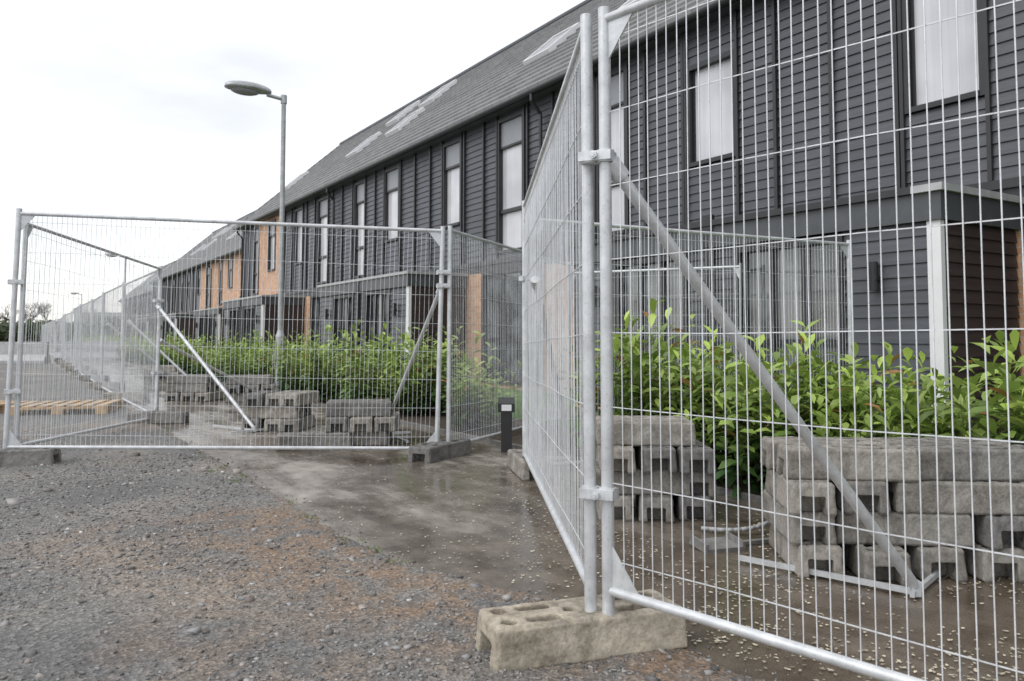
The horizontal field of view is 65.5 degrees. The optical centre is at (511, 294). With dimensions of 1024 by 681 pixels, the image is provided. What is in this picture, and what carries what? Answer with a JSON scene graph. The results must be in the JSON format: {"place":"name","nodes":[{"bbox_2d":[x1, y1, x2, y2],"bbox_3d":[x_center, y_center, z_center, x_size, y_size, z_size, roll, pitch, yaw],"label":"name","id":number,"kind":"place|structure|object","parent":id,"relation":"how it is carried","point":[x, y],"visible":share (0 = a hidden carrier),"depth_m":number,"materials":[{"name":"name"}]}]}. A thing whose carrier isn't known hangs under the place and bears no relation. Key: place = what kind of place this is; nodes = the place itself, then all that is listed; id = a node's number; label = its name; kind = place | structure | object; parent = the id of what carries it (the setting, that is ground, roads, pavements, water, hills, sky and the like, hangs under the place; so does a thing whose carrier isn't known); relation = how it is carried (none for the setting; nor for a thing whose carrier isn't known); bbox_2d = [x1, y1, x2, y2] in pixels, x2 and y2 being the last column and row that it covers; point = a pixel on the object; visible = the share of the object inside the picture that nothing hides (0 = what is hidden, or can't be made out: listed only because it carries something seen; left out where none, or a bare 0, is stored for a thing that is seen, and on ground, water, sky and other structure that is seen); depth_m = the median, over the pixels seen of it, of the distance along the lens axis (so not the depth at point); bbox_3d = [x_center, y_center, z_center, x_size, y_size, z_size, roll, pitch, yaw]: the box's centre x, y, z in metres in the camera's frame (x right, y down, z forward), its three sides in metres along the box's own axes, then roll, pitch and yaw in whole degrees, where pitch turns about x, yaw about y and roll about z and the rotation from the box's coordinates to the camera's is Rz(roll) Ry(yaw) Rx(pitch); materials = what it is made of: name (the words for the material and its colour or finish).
{"place":"outdoors","nodes":[
{"label":"outdoors","id":0,"kind":"place"},
{"bbox_2d":[0,0,584,322],"label":"sky","id":1,"kind":"structure","parent":0,"point":[108,107],"materials":[{"name":"white"}]},
{"bbox_2d":[0,363,795,680],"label":"gravel road","id":2,"kind":"structure","parent":0,"point":[62,637],"depth_m":3.24,"materials":[{"name":"gravel"}]},
{"bbox_2d":[0,401,29,412],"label":"wooden pallet","id":3,"kind":"object","parent":2,"relation":"on","point":[2,406],"visible":0.32,"depth_m":10.85,"materials":[{"name":"brown wood"}]},
{"bbox_2d":[0,342,50,363],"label":"concrete barrier","id":4,"kind":"object","parent":2,"relation":"on","point":[4,352],"visible":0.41,"depth_m":30.85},
{"bbox_2d":[0,447,61,465],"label":"concrete fence foot","id":5,"kind":"object","parent":2,"relation":"on","point":[29,456],"visible":0.73,"depth_m":6.42},
{"bbox_2d":[10,399,123,415],"bbox_3d":[-6.150,1.559,11.034,1.200,0.122,1.030,1,-3,-14],"label":"wooden pallet","id":6,"kind":"object","parent":2,"relation":"on","point":[24,407],"visible":0.63,"depth_m":10.77,"materials":[{"name":"brown wood"}]},
{"bbox_2d":[148,430,406,566],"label":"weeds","id":7,"kind":"object","parent":2,"relation":"on","point":[240,480],"visible":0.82,"depth_m":4.56,"materials":[{"name":"green plant"}]},
{"bbox_2d":[475,589,687,670],"bbox_3d":[0.234,1.122,2.680,0.689,0.147,0.240,1,-3,-19],"label":"concrete fence foot","id":8,"kind":"object","parent":2,"relation":"on","point":[539,634],"visible":0.84,"depth_m":2.59},
{"bbox_2d":[291,368,575,425],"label":"lawn","id":9,"kind":"structure","parent":0,"point":[513,394],"depth_m":13.97,"materials":[{"name":"green plant"}]},
{"bbox_2d":[147,314,220,344],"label":"white corner posts","id":10,"kind":"object","parent":9,"relation":"on","point":[219,322],"visible":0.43,"depth_m":37.69,"materials":[{"name":"plastic"}]},
{"bbox_2d":[443,399,600,428],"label":"grass","id":11,"kind":"structure","parent":9,"relation":"on","point":[513,413],"depth_m":10.50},
{"bbox_2d":[49,345,1023,549],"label":"planting bed","id":12,"kind":"object","parent":9,"relation":"on","point":[516,434],"depth_m":8.81,"materials":[{"name":"concrete"}]},
{"bbox_2d":[83,331,155,361],"bbox_3d":[-24.200,2.840,46.941,1.789,1.451,34.478,2,-4,-33],"label":"laurel hedge","id":13,"kind":"object","parent":12,"relation":"on","point":[128,343],"visible":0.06,"depth_m":34.84,"materials":[{"name":"green plant"}]},
{"bbox_2d":[131,319,521,432],"bbox_3d":[-7.131,1.462,19.906,1.727,1.390,26.765,2,-4,-32],"label":"laurel hedge","id":14,"kind":"object","parent":12,"relation":"on","point":[379,366],"visible":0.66,"depth_m":11.45,"materials":[{"name":"green plant"}]},
{"bbox_2d":[555,298,1023,499],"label":"laurel hedge","id":15,"kind":"object","parent":12,"relation":"on","point":[944,417],"visible":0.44,"depth_m":5.25,"materials":[{"name":"green plant"}]},
{"bbox_2d":[551,407,597,419],"bbox_3d":[0.749,1.512,10.135,0.689,0.147,0.240,0,-3,0],"label":"concrete fence foot","id":16,"kind":"object","parent":9,"relation":"on","point":[596,413],"visible":0.09,"depth_m":10.02},
{"bbox_2d":[571,263,741,404],"bbox_3d":[1.682,0.697,9.672,2.231,2.080,0.041,-1,-3,33],"label":"temporary fence panel","id":17,"kind":"object","parent":16,"relation":"on","point":[739,270],"visible":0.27,"depth_m":9.38,"materials":[{"name":"metal"}]},
{"bbox_2d":[261,219,949,426],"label":"white corner posts","id":18,"kind":"object","parent":9,"relation":"on","point":[939,295],"visible":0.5,"depth_m":7.29,"materials":[{"name":"paint"}]},
{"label":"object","id":19,"kind":"object","parent":9,"relation":"on","visible":0},
{"bbox_2d":[235,0,717,227],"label":"roof tiles","id":20,"kind":"object","parent":19,"relation":"on","point":[505,75],"visible":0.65,"depth_m":20.75,"materials":[{"name":"tile"}]},
{"bbox_2d":[285,0,638,189],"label":"rooflights","id":21,"kind":"object","parent":20,"relation":"on","point":[549,49],"visible":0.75,"depth_m":25.49,"materials":[{"name":"white glass"}]},
{"bbox_2d":[221,181,1023,302],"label":"cap flashing","id":22,"kind":"object","parent":19,"relation":"on","point":[967,190],"visible":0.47,"depth_m":7.71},
{"bbox_2d":[225,0,1023,398],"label":"black trim","id":23,"kind":"structure","parent":19,"relation":"on","point":[1011,186],"depth_m":11.94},
{"bbox_2d":[254,215,1023,438],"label":"brickwork","id":24,"kind":"object","parent":19,"relation":"on","point":[271,282],"visible":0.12,"depth_m":17.36,"materials":[{"name":"brick"}]},
{"bbox_2d":[255,0,633,240],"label":"spandrel panels","id":25,"kind":"object","parent":24,"relation":"attached to","point":[511,131],"visible":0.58,"depth_m":18.34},
{"bbox_2d":[229,0,984,429],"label":"window frames","id":26,"kind":"structure","parent":24,"relation":"attached to","point":[907,60],"depth_m":11.98,"materials":[{"name":"metal"}]},
{"bbox_2d":[232,244,838,400],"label":"dark glazing","id":27,"kind":"structure","parent":26,"relation":"attached to","point":[816,260],"depth_m":9.26,"materials":[{"name":"glass"}]},
{"bbox_2d":[255,0,978,292],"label":"window glass","id":28,"kind":"object","parent":26,"relation":"in","point":[512,192],"visible":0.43,"depth_m":11.62,"materials":[{"name":"glass"}]},
{"bbox_2d":[222,0,1020,308],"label":"fascia","id":29,"kind":"structure","parent":24,"relation":"attached to","point":[990,209],"depth_m":9.57,"materials":[{"name":"metal"}]},
{"bbox_2d":[233,0,736,359],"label":"gutters","id":30,"kind":"structure","parent":29,"relation":"attached to","point":[714,6],"depth_m":15.43,"materials":[{"name":"metal"}]},
{"bbox_2d":[224,0,1023,434],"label":"cladding","id":31,"kind":"structure","parent":24,"relation":"attached to","point":[758,126],"depth_m":10.36,"materials":[{"name":"wood"}]},
{"bbox_2d":[264,204,1023,434],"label":"porch side cladding","id":32,"kind":"structure","parent":24,"relation":"attached to","point":[993,277],"depth_m":7.75,"materials":[{"name":"wood"}]},
{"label":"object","id":33,"kind":"object","parent":9,"relation":"on","visible":0},
{"bbox_2d":[139,307,221,318],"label":"cap flashing","id":34,"kind":"object","parent":33,"relation":"on","point":[188,313],"visible":0.21,"depth_m":47.30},
{"bbox_2d":[149,215,248,282],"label":"roof tiles","id":35,"kind":"object","parent":33,"relation":"on","point":[218,246],"visible":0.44,"depth_m":52.53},
{"bbox_2d":[155,227,235,287],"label":"spandrel panels","id":36,"kind":"object","parent":35,"relation":"attached to","point":[208,270],"visible":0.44,"depth_m":48.76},
{"bbox_2d":[190,224,241,255],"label":"rooflights","id":37,"kind":"object","parent":35,"relation":"on","point":[212,241],"visible":0.41,"depth_m":56.28,"materials":[{"name":"white glass"}]},
{"bbox_2d":[200,253,240,309],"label":"brickwork","id":38,"kind":"object","parent":33,"relation":"on","point":[230,294],"visible":0.11,"depth_m":43.39,"materials":[{"name":"brick"}]},
{"bbox_2d":[136,267,218,347],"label":"cladding","id":39,"kind":"structure","parent":38,"relation":"attached to","point":[197,308],"depth_m":51.43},
{"bbox_2d":[141,269,216,348],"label":"black trim","id":40,"kind":"structure","parent":39,"relation":"attached to","point":[192,311],"depth_m":53.06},
{"bbox_2d":[138,257,232,354],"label":"window frames","id":41,"kind":"structure","parent":38,"relation":"attached to","point":[200,328],"depth_m":46.23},
{"bbox_2d":[164,317,212,339],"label":"dark glazing","id":42,"kind":"structure","parent":41,"relation":"attached to","point":[201,326],"depth_m":39.67,"materials":[{"name":"black glass"}]},
{"bbox_2d":[173,270,231,310],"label":"window glass","id":43,"kind":"object","parent":41,"relation":"in","point":[208,287],"visible":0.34,"depth_m":46.72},
{"bbox_2d":[148,314,223,345],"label":"porch side cladding","id":44,"kind":"structure","parent":38,"relation":"on","point":[187,324],"depth_m":47.59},
{"bbox_2d":[149,249,240,312],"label":"gutters","id":45,"kind":"object","parent":38,"relation":"attached to","point":[230,253],"visible":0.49,"depth_m":45.54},
{"bbox_2d":[136,210,255,322],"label":"fascia","id":46,"kind":"structure","parent":38,"relation":"attached to","point":[210,312],"depth_m":47.56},
{"bbox_2d":[49,347,1023,680],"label":"pavement","id":47,"kind":"structure","parent":0,"point":[447,495],"depth_m":3.86,"materials":[{"name":"concrete"}]},
{"bbox_2d":[50,321,52,354],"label":"temporary fence panel","id":48,"kind":"object","parent":47,"relation":"on","point":[51,343],"visible":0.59,"depth_m":44.81,"materials":[{"name":"metal"}]},
{"bbox_2d":[53,320,55,355],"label":"temporary fence panel","id":49,"kind":"object","parent":47,"relation":"on","point":[54,334],"visible":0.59,"depth_m":41.37,"materials":[{"name":"metal"}]},
{"bbox_2d":[56,319,61,340],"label":"temporary fence panel","id":50,"kind":"object","parent":47,"relation":"on","point":[59,324],"visible":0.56,"depth_m":38.83,"materials":[{"name":"metal"}]},
{"bbox_2d":[62,315,65,359],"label":"temporary fence panel","id":51,"kind":"object","parent":47,"relation":"on","point":[63,339],"visible":0.42,"depth_m":32.68,"materials":[{"name":"metal"}]},
{"bbox_2d":[64,311,72,362],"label":"temporary fence panel","id":52,"kind":"object","parent":47,"relation":"on","point":[67,329],"visible":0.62,"depth_m":29.19,"materials":[{"name":"metal"}]},
{"bbox_2d":[72,330,76,365],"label":"temporary fence panel","id":53,"kind":"object","parent":47,"relation":"on","point":[72,349],"visible":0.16,"depth_m":27.31,"materials":[{"name":"metal"}]},
{"bbox_2d":[73,304,80,371],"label":"temporary fence panel","id":54,"kind":"object","parent":47,"relation":"on","point":[76,310],"visible":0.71,"depth_m":23.06,"materials":[{"name":"metal"}]},
{"bbox_2d":[80,299,91,374],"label":"temporary fence panel","id":55,"kind":"object","parent":47,"relation":"on","point":[83,326],"visible":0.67,"depth_m":20.34,"materials":[{"name":"metal"}]},
{"bbox_2d":[54,341,119,359],"bbox_3d":[-19.000,2.508,35.918,2.800,0.850,0.600,1,-3,-11],"label":"concrete barrier","id":56,"kind":"object","parent":47,"relation":"on","point":[59,349],"visible":0.31,"depth_m":35.80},
{"bbox_2d":[13,223,162,444],"bbox_3d":[-4.253,0.535,8.284,0.041,2.080,3.407,0,-5,-6],"label":"temporary fence panel","id":57,"kind":"object","parent":47,"relation":"on","point":[27,229],"visible":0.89,"depth_m":7.67,"materials":[{"name":"metal"}]},
{"bbox_2d":[79,375,108,380],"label":"concrete fence foot","id":58,"kind":"object","parent":47,"relation":"on","point":[84,377],"visible":0.47,"depth_m":18.81},
{"bbox_2d":[90,294,104,381],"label":"temporary fence panel","id":59,"kind":"object","parent":47,"relation":"on","point":[94,345],"visible":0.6,"depth_m":17.49,"materials":[{"name":"metal"}]},
{"bbox_2d":[89,382,124,389],"bbox_3d":[-8.095,1.816,15.918,0.689,0.147,0.240,-1,-3,12],"label":"concrete fence foot","id":60,"kind":"object","parent":47,"relation":"on","point":[96,385],"visible":0.6,"depth_m":15.82},
{"bbox_2d":[100,284,123,392],"bbox_3d":[-7.273,0.908,14.452,0.043,2.080,3.543,1,-3,-32],"label":"temporary fence panel","id":61,"kind":"object","parent":47,"relation":"on","point":[104,299],"visible":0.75,"depth_m":14.26,"materials":[{"name":"metal"}]},
{"bbox_2d":[103,392,149,401],"bbox_3d":[-6.268,1.659,12.936,0.689,0.147,0.240,0,-3,5],"label":"concrete fence foot","id":62,"kind":"object","parent":47,"relation":"on","point":[108,394],"visible":0.48,"depth_m":12.84},
{"bbox_2d":[107,323,171,385],"bbox_3d":[-7.523,1.248,16.615,0.595,1.326,1.733,-1,-3,24],"label":"fence stabiliser brace","id":63,"kind":"object","parent":47,"relation":"on","point":[164,369],"visible":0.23,"depth_m":16.70,"materials":[{"name":"metal"}]},
{"bbox_2d":[122,269,160,410],"bbox_3d":[-5.387,0.752,11.488,0.040,2.080,3.574,2,-4,-32],"label":"temporary fence panel","id":64,"kind":"object","parent":47,"relation":"on","point":[141,278],"visible":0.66,"depth_m":11.49,"materials":[{"name":"metal"}]},
{"bbox_2d":[127,411,189,423],"bbox_3d":[-4.301,1.489,9.685,0.689,0.147,0.240,0,-3,-2],"label":"concrete fence foot","id":65,"kind":"object","parent":47,"relation":"on","point":[153,416],"visible":0.81,"depth_m":9.58},
{"bbox_2d":[142,365,185,384],"bbox_3d":[-7.664,1.762,17.534,0.783,0.423,0.735,1,-3,-11],"label":"concrete block stack","id":66,"kind":"object","parent":47,"relation":"on","point":[170,369],"visible":0.41,"depth_m":17.28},
{"bbox_2d":[127,320,205,400],"bbox_3d":[-5.614,1.068,13.162,1.341,1.325,0.595,0,-3,0],"label":"fence stabiliser brace","id":67,"kind":"object","parent":47,"relation":"on","point":[166,357],"visible":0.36,"depth_m":13.04,"materials":[{"name":"metal"}]},
{"bbox_2d":[164,374,225,401],"bbox_3d":[-5.258,1.537,13.245,0.799,0.423,0.740,0,-3,0],"label":"concrete block stack","id":68,"kind":"object","parent":47,"relation":"on","point":[178,382],"visible":0.88,"depth_m":12.99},
{"bbox_2d":[160,338,256,391],"bbox_3d":[-4.121,1.128,11.444,0.600,1.025,2.900,0,-3,9],"label":"fence stabiliser brace","id":69,"kind":"object","parent":47,"relation":"on","point":[208,365],"visible":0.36,"depth_m":11.12,"materials":[{"name":"metal"}]},
{"bbox_2d":[155,304,263,433],"bbox_3d":[-3.527,0.812,9.436,2.027,1.446,0.597,-3,-4,44],"label":"fence stabiliser brace","id":70,"kind":"object","parent":47,"relation":"on","point":[217,381],"visible":0.95,"depth_m":9.12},
{"bbox_2d":[225,374,276,402],"bbox_3d":[-4.250,1.528,13.062,0.788,0.423,0.751,1,-3,-11],"label":"concrete block stack","id":71,"kind":"object","parent":47,"relation":"on","point":[255,382],"visible":0.63,"depth_m":12.79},
{"bbox_2d":[241,390,319,431],"bbox_3d":[-2.656,1.320,9.094,0.733,0.423,0.681,0,-3,6],"label":"concrete block stack","id":72,"kind":"object","parent":47,"relation":"on","point":[279,411],"visible":0.9,"depth_m":8.85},
{"bbox_2d":[276,431,351,445],"bbox_3d":[-1.881,1.377,7.558,0.689,0.147,0.240,1,-3,-17],"label":"concrete fence foot","id":73,"kind":"object","parent":47,"relation":"on","point":[340,436],"visible":0.76,"depth_m":7.47},
{"bbox_2d":[324,399,399,445],"bbox_3d":[-1.486,1.257,7.890,0.729,0.423,0.675,0,-3,-6],"label":"concrete block stack","id":74,"kind":"object","parent":47,"relation":"on","point":[378,429],"visible":0.86,"depth_m":7.67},
{"bbox_2d":[392,288,438,442],"bbox_3d":[-1.130,0.699,7.746,0.594,1.496,1.646,1,-3,-17],"label":"fence stabiliser brace","id":75,"kind":"object","parent":47,"relation":"on","point":[424,329],"visible":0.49,"depth_m":7.68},
{"bbox_2d":[408,438,471,463],"bbox_3d":[-0.620,1.355,6.938,0.240,0.147,0.689,-2,-3,28],"label":"concrete fence foot","id":76,"kind":"object","parent":47,"relation":"on","point":[434,452],"visible":0.92,"depth_m":6.77},
{"bbox_2d":[3,208,444,449],"bbox_3d":[-2.374,0.411,6.791,3.547,2.150,0.041,2,-3,-8],"label":"temporary fence panel","id":77,"kind":"object","parent":76,"relation":"on","point":[23,220],"visible":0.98,"depth_m":6.75,"materials":[{"name":"metal"}]},
{"bbox_2d":[4,389,20,393],"bbox_3d":[-4.100,0.793,6.537,0.120,0.040,0.110,2,-3,-29],"label":"fence clamp","id":78,"kind":"object","parent":77,"relation":"attached to","point":[12,391],"visible":1,"depth_m":6.50,"materials":[{"name":"metal"}]},
{"bbox_2d":[7,279,24,284],"bbox_3d":[-4.100,-0.105,6.585,0.120,0.040,0.110,2,-3,-29],"label":"fence clamp","id":79,"kind":"object","parent":77,"relation":"attached to","point":[12,281],"visible":1,"depth_m":6.55,"materials":[{"name":"metal"}]},
{"bbox_2d":[436,283,450,287],"bbox_3d":[-0.610,-0.080,7.074,0.120,0.040,0.110,1,-3,-17],"label":"fence clamp","id":80,"kind":"object","parent":77,"relation":"attached to","point":[442,285],"visible":1,"depth_m":7.04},
{"bbox_2d":[436,270,450,274],"bbox_3d":[-0.610,-0.200,7.080,0.120,0.040,0.110,1,-3,-17],"label":"fence clamp","id":81,"kind":"object","parent":77,"relation":"attached to","point":[445,272],"visible":1,"depth_m":7.05,"materials":[{"name":"metal"}]},
{"bbox_2d":[498,397,514,451],"bbox_3d":[-0.050,1.188,7.294,0.150,0.490,0.108,0,-3,0],"label":"bollard light","id":82,"kind":"object","parent":47,"relation":"on","point":[506,407],"visible":0.96,"depth_m":7.26,"materials":[{"name":"black plastic"}]},
{"bbox_2d":[446,225,570,442],"bbox_3d":[0.088,0.553,8.650,0.043,2.150,3.472,-1,-4,22],"label":"temporary fence panel","id":83,"kind":"object","parent":47,"relation":"on","point":[452,233],"visible":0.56,"depth_m":7.71,"materials":[{"name":"metal"}]},
{"bbox_2d":[507,449,545,480],"bbox_3d":[0.130,1.303,6.139,0.240,0.147,0.689,1,-3,-10],"label":"concrete fence foot","id":84,"kind":"object","parent":47,"relation":"on","point":[517,464],"visible":0.45,"depth_m":5.97},
{"bbox_2d":[522,13,596,612],"bbox_3d":[0.180,0.215,4.437,0.040,2.150,3.494,0,-4,-3],"label":"temporary fence panel","id":85,"kind":"object","parent":84,"relation":"on","point":[586,567],"visible":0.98,"depth_m":3.37,"materials":[{"name":"metal"}]},
{"bbox_2d":[579,485,618,501],"bbox_3d":[0.290,0.660,2.654,0.120,0.040,0.110,-1,-3,25],"label":"fence clamp","id":86,"kind":"object","parent":85,"relation":"attached to","point":[597,492],"visible":0.94,"depth_m":2.62,"materials":[{"name":"metal"}]},
{"bbox_2d":[531,276,596,459],"bbox_3d":[0.365,0.636,5.887,0.500,1.426,1.837,0,-3,9],"label":"fence stabiliser brace","id":87,"kind":"object","parent":47,"relation":"on","point":[533,281],"visible":0.38,"depth_m":5.44,"materials":[{"name":"metal"}]},
{"bbox_2d":[203,410,1023,680],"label":"fallen petals","id":88,"kind":"object","parent":47,"relation":"on","point":[869,657],"visible":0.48,"depth_m":3.15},
{"bbox_2d":[580,415,716,522],"bbox_3d":[0.813,1.026,4.799,0.802,0.561,0.664,0,-3,3],"label":"concrete block stack","id":89,"kind":"object","parent":47,"relation":"on","point":[698,490],"visible":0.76,"depth_m":4.59,"materials":[{"name":"concrete"}]},
{"bbox_2d":[529,214,852,465],"bbox_3d":[1.720,0.490,6.966,3.520,2.150,0.041,2,-3,-26],"label":"temporary fence panel","id":90,"kind":"object","parent":47,"relation":"on","point":[845,247],"visible":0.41,"depth_m":7.07,"materials":[{"name":"metal"}]},
{"bbox_2d":[689,532,768,553],"bbox_3d":[1.130,1.233,3.993,0.450,0.045,0.160,1,1,-17],"label":"steel base tray","id":91,"kind":"object","parent":47,"relation":"on","point":[721,546],"visible":0.82,"depth_m":3.94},
{"bbox_2d":[701,521,769,531],"bbox_3d":[1.377,1.211,4.383,0.726,0.120,0.208,2,-3,-30],"label":"plastic conduit","id":92,"kind":"object","parent":47,"relation":"on","point":[753,527],"visible":0.65,"depth_m":4.23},
{"bbox_2d":[609,156,938,597],"bbox_3d":[0.981,0.386,3.319,1.766,1.657,0.712,1,-3,-24],"label":"fence stabiliser brace","id":93,"kind":"object","parent":47,"relation":"on","point":[914,588],"visible":0.83,"depth_m":2.96,"materials":[{"name":"metal"}]},
{"bbox_2d":[598,0,1023,680],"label":"temporary fence panel","id":94,"kind":"object","parent":47,"relation":"on","point":[616,580],"visible":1,"depth_m":2.25,"materials":[{"name":"metal"}]},
{"bbox_2d":[578,149,616,164],"bbox_3d":[0.290,-0.469,2.713,0.120,0.040,0.110,-1,-3,25],"label":"fence clamp","id":95,"kind":"object","parent":94,"relation":"attached to","point":[592,157],"visible":0.94,"depth_m":2.68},
{"bbox_2d":[760,436,1023,586],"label":"concrete block stack","id":96,"kind":"object","parent":47,"relation":"on","point":[1000,492],"visible":0.84,"depth_m":3.49,"materials":[{"name":"concrete"}]},
{"label":"ground","id":97,"kind":"structure","parent":0,"visible":0},
{"bbox_2d":[1,303,28,322],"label":"bare tree","id":98,"kind":"object","parent":97,"relation":"on","point":[6,313],"visible":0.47,"depth_m":131.77,"materials":[{"name":"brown plant"}]},
{"bbox_2d":[25,302,46,320],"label":"bare tree","id":99,"kind":"object","parent":97,"relation":"on","point":[34,310],"visible":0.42,"depth_m":128.68,"materials":[{"name":"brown plant"}]},
{"bbox_2d":[35,300,51,319],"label":"bare tree","id":100,"kind":"object","parent":97,"relation":"on","point":[44,315],"visible":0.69,"depth_m":119.83,"materials":[{"name":"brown plant"}]},
{"bbox_2d":[0,317,120,342],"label":"shrub belt","id":101,"kind":"object","parent":97,"relation":"on","point":[4,330],"visible":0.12,"depth_m":88.63,"materials":[{"name":"green plant"}]},
{"bbox_2d":[224,80,286,391],"bbox_3d":[-4.755,-1.036,14.705,1.173,5.809,0.417,2,-4,-32],"label":"street lamp","id":102,"kind":"object","parent":97,"relation":"on","point":[245,88],"visible":0.97,"depth_m":14.89,"materials":[{"name":"metal"}]},
{"bbox_2d":[113,359,761,502],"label":"edging kerb","id":103,"kind":"structure","parent":97,"relation":"on","point":[744,495],"depth_m":7.79,"materials":[{"name":"concrete"}]},
{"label":"brickwork","id":104,"kind":"object","parent":97,"relation":"on","visible":0},
{"bbox_2d":[116,294,151,336],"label":"window frames","id":105,"kind":"structure","parent":104,"relation":"on","point":[138,310],"depth_m":82.30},
{"bbox_2d":[117,293,151,335],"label":"cladding","id":106,"kind":"structure","parent":104,"relation":"attached to","point":[131,317],"depth_m":87.83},
{"bbox_2d":[114,293,152,342],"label":"black trim","id":107,"kind":"structure","parent":106,"relation":"attached to","point":[143,307],"depth_m":82.31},
{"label":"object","id":108,"kind":"object","parent":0,"visible":0},
{"bbox_2d":[119,262,173,300],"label":"roof tiles","id":109,"kind":"object","parent":108,"relation":"on","point":[147,281],"visible":0.05,"depth_m":89.78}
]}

